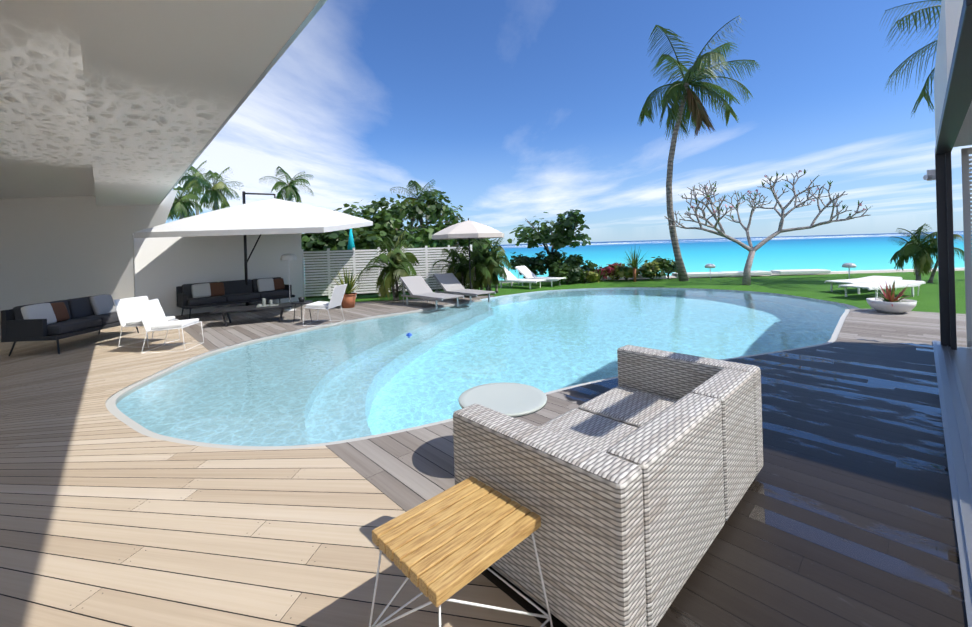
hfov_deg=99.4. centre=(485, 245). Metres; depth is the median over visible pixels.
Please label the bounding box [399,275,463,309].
lounge chair
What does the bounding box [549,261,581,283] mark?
shrub
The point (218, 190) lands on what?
palm
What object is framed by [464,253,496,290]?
areca
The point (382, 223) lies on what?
tree
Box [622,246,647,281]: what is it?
yucca
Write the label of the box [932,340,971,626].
track door
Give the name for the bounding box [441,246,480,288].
areca
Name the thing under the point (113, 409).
pool coping
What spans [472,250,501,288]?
areca
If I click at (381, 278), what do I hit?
areca
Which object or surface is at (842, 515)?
deck
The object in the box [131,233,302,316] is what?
perimeter wall
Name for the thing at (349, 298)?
potted yucca
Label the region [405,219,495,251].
tree
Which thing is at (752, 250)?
frangipani
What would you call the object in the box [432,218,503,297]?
umbrella
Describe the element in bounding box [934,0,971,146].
roof
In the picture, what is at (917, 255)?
palm
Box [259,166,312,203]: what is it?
palm
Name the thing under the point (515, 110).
sky
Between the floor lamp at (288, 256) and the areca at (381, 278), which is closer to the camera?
the floor lamp at (288, 256)
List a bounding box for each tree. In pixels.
[301,212,390,251]
[333,200,413,248]
[347,186,473,247]
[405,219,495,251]
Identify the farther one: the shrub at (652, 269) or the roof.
the shrub at (652, 269)
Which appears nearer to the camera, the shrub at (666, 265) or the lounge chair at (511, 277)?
the lounge chair at (511, 277)
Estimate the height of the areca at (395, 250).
2.027 m
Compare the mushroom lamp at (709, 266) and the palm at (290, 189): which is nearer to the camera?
the mushroom lamp at (709, 266)
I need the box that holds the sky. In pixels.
[166,0,971,244]
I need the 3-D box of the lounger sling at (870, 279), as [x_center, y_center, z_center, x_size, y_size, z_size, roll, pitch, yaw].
[10.474,1.095,11.423,1.951,0.367,0.695,-2,0,-16]
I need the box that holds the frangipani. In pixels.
[665,169,872,284]
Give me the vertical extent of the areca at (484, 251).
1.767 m
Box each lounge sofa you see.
[1,294,138,355]
[176,277,294,318]
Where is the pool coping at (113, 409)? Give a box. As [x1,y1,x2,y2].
[106,300,849,449]
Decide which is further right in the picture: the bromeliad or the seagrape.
the bromeliad
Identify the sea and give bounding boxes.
[304,231,971,283]
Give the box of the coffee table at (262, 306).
[210,298,292,326]
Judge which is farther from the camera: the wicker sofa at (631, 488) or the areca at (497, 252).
the areca at (497, 252)
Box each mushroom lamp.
[704,264,715,279]
[842,263,855,278]
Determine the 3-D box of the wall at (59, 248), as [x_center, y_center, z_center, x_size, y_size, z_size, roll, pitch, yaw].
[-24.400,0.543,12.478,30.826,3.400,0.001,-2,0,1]
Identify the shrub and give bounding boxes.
[510,252,548,278]
[537,248,567,276]
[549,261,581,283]
[564,254,597,270]
[573,267,598,282]
[593,264,619,279]
[607,262,620,279]
[609,262,641,280]
[638,260,666,279]
[651,256,676,278]
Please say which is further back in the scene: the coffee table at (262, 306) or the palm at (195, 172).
the palm at (195, 172)
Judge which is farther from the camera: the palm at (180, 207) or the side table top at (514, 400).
the palm at (180, 207)
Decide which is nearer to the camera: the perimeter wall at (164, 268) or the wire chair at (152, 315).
the wire chair at (152, 315)
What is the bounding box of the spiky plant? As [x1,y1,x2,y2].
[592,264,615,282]
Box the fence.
[301,244,471,299]
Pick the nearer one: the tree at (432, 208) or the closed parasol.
the closed parasol
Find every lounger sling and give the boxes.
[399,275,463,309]
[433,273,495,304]
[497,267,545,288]
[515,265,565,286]
[824,276,902,293]
[838,279,925,297]
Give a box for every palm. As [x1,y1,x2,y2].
[167,179,210,220]
[175,160,215,214]
[182,167,243,210]
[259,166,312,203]
[389,180,442,231]
[637,15,759,280]
[879,0,941,118]
[889,228,937,280]
[896,223,936,280]
[911,230,963,282]
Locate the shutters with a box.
[961,147,971,347]
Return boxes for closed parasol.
[347,229,354,249]
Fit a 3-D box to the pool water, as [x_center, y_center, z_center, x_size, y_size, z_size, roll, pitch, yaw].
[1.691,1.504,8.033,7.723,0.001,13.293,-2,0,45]
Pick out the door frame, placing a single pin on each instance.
(957, 99)
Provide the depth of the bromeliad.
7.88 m
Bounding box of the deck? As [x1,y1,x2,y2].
[0,295,969,626]
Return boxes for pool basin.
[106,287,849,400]
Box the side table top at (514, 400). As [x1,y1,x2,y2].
[458,382,546,417]
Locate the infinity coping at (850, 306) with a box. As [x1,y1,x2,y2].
[484,298,859,308]
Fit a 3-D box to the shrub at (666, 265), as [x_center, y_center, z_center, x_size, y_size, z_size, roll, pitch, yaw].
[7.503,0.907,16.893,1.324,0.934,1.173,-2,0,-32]
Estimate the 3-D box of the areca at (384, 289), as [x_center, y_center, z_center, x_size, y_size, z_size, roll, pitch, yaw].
[-2.586,0.819,11.648,1.904,1.702,1.410,-2,0,-33]
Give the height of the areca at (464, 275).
1.419 m
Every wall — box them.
[0,190,177,310]
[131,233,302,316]
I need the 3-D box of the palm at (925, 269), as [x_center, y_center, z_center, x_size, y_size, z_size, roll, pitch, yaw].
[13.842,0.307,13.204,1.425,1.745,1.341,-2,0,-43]
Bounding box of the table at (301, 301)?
[290,297,312,322]
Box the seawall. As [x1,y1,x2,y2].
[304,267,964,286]
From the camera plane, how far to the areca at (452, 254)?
13.07 m
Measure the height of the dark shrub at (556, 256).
1.398 m
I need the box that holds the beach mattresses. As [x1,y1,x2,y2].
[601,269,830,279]
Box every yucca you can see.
[324,265,365,307]
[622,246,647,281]
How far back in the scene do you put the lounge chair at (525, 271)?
15.71 m
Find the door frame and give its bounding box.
[935,0,971,349]
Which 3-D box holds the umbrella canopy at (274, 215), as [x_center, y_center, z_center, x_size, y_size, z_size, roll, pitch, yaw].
[-5.456,0.106,10.720,4.008,3.150,3.998,-2,0,-1]
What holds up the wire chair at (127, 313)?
on the deck
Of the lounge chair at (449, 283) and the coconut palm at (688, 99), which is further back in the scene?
the coconut palm at (688, 99)
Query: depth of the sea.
77.34 m
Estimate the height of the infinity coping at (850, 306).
0.331 m
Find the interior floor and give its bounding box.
[952,346,971,418]
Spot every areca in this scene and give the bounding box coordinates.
[358,244,419,300]
[365,239,416,292]
[366,230,418,300]
[433,245,467,281]
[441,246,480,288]
[446,249,477,287]
[454,243,490,288]
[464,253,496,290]
[465,238,499,290]
[472,238,512,292]
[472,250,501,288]
[475,245,507,290]
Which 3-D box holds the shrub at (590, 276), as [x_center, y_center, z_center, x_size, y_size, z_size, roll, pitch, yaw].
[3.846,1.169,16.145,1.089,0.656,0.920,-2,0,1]
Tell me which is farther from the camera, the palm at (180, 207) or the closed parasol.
the palm at (180, 207)
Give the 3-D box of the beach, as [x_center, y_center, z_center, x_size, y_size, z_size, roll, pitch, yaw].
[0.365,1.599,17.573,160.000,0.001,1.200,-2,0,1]
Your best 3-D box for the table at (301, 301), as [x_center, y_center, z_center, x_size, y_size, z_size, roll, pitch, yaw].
[-3.954,1.377,8.844,0.440,0.521,0.440,-2,0,1]
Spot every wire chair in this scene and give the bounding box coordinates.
[113,296,179,347]
[134,299,203,353]
[303,284,346,325]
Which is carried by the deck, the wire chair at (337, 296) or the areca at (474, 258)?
the wire chair at (337, 296)
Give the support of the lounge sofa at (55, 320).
on the deck
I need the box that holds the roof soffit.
[76,0,319,205]
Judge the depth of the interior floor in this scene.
4.51 m
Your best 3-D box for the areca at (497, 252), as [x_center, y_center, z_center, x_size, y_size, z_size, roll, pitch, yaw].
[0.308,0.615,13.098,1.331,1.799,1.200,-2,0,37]
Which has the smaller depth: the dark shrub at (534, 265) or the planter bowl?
the planter bowl
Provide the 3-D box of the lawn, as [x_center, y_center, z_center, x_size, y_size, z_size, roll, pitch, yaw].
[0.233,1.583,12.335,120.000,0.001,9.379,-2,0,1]
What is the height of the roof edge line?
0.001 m
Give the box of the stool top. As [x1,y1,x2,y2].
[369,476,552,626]
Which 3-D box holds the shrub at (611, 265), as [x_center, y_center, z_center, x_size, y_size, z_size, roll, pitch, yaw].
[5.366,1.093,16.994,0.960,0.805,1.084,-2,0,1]
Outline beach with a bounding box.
[499,269,964,282]
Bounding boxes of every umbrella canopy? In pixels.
[134,191,372,310]
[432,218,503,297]
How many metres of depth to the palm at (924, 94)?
13.84 m
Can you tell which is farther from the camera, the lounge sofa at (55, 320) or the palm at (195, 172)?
the palm at (195, 172)
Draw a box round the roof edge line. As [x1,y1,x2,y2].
[159,0,326,203]
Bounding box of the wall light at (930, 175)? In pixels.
[923,169,935,180]
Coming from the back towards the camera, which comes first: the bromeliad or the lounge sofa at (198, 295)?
the lounge sofa at (198, 295)
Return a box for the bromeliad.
[868,281,919,306]
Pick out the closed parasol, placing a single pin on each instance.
(351, 245)
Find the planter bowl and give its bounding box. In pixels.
[866,298,916,313]
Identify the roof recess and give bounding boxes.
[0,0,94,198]
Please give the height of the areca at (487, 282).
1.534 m
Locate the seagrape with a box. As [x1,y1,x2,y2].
[507,209,590,275]
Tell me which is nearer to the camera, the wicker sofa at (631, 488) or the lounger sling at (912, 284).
the wicker sofa at (631, 488)
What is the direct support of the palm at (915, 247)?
on the lawn
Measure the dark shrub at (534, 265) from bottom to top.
1.262 m
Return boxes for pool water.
[115,289,846,445]
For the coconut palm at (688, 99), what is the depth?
15.63 m
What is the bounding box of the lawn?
[287,270,965,313]
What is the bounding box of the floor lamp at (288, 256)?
[281,253,296,310]
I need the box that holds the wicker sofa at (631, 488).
[453,345,762,626]
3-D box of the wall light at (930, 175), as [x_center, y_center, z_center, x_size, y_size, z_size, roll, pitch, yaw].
[5.955,-0.938,5.512,0.148,0.140,0.117,-2,0,1]
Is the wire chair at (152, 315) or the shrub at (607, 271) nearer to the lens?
the wire chair at (152, 315)
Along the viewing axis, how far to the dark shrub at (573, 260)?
17.64 m

